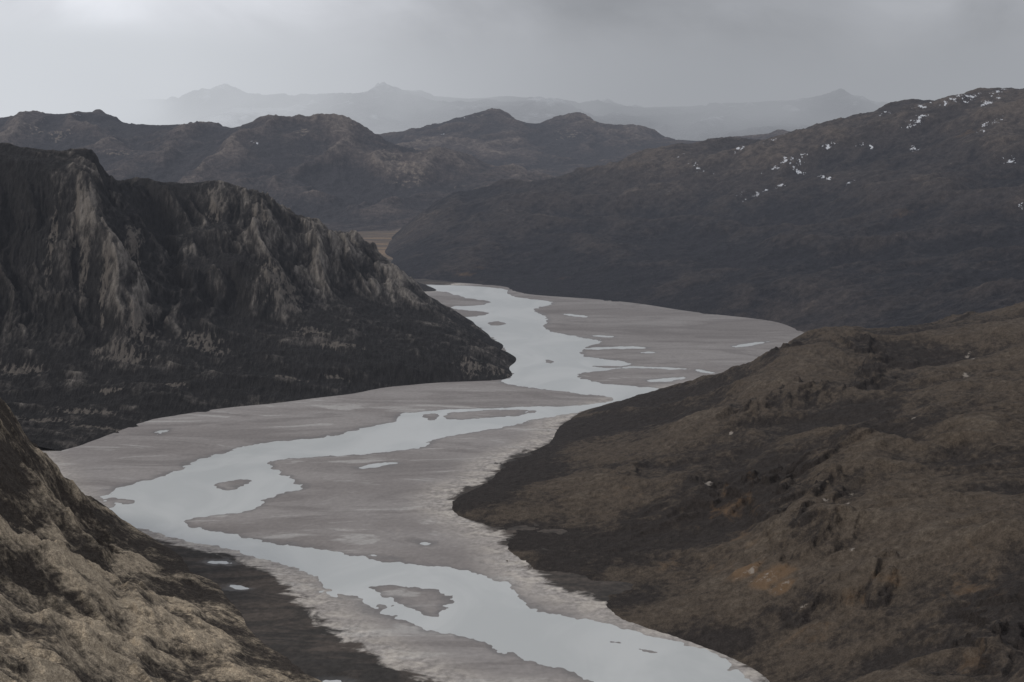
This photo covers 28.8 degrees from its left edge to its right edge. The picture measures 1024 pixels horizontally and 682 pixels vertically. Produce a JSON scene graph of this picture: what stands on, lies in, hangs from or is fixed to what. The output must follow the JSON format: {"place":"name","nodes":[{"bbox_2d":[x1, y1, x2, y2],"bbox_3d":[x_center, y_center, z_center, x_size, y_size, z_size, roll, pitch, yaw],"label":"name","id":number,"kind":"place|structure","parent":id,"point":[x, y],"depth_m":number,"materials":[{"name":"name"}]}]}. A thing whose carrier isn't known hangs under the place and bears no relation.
{"place":"outdoors","nodes":[
{"label":"outdoors","id":0,"kind":"place"},
{"bbox_2d":[0,398,320,681],"bbox_3d":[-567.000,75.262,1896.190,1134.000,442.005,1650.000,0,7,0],"label":"rocky hillside","id":1,"kind":"structure","parent":0,"point":[92,589],"depth_m":1749.63,"materials":[{"name":"brown stone"}]},
{"bbox_2d":[0,142,515,450],"bbox_3d":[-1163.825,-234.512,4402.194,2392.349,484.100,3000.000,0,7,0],"label":"rocky cliff","id":2,"kind":"structure","parent":0,"point":[130,302],"depth_m":3782.80,"materials":[{"name":"grey stone"}]},
{"bbox_2d":[0,109,554,231],"bbox_3d":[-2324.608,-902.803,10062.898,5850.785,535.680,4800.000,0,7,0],"label":"mountain","id":3,"kind":"structure","parent":0,"point":[336,172],"depth_m":9411.60,"materials":[{"name":"grey stone"}]},
{"bbox_2d":[38,231,803,681],"bbox_3d":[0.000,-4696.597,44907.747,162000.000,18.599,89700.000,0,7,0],"label":"valley ground","id":4,"kind":"structure","parent":0,"point":[400,511],"depth_m":2639.54,"materials":[{"name":"grey sand"}]},
{"bbox_2d":[100,285,763,681],"bbox_3d":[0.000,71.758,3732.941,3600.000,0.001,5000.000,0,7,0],"label":"river","id":5,"kind":"structure","parent":0,"point":[502,617],"depth_m":2458.18,"materials":[{"name":"liquid"}]},
{"bbox_2d":[0,82,887,140],"bbox_3d":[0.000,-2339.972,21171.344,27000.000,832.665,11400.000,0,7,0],"label":"snowy mountain","id":6,"kind":"structure","parent":0,"point":[381,107],"depth_m":20313.65,"materials":[{"name":"grey stone"}]},
{"bbox_2d":[0,0,1023,107],"label":"sky","id":7,"kind":"structure","parent":0,"point":[644,53],"materials":[{"name":"grey"}]},
{"bbox_2d":[379,108,790,176],"bbox_3d":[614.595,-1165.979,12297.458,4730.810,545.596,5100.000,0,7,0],"label":"mountain","id":8,"kind":"structure","parent":0,"point":[559,145],"depth_m":12124.05,"materials":[{"name":"grey stone"}]},
{"bbox_2d":[385,87,1023,331],"bbox_3d":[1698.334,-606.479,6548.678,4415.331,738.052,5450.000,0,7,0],"label":"mountain","id":9,"kind":"structure","parent":0,"point":[907,212],"depth_m":6082.71,"materials":[{"name":"grey stone"}]},
{"bbox_2d":[452,301,1023,681],"bbox_3d":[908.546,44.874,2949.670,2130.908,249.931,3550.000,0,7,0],"label":"tundra hillside","id":10,"kind":"structure","parent":0,"point":[844,503],"depth_m":2247.98,"materials":[{"name":"brown soil"}]}
]}

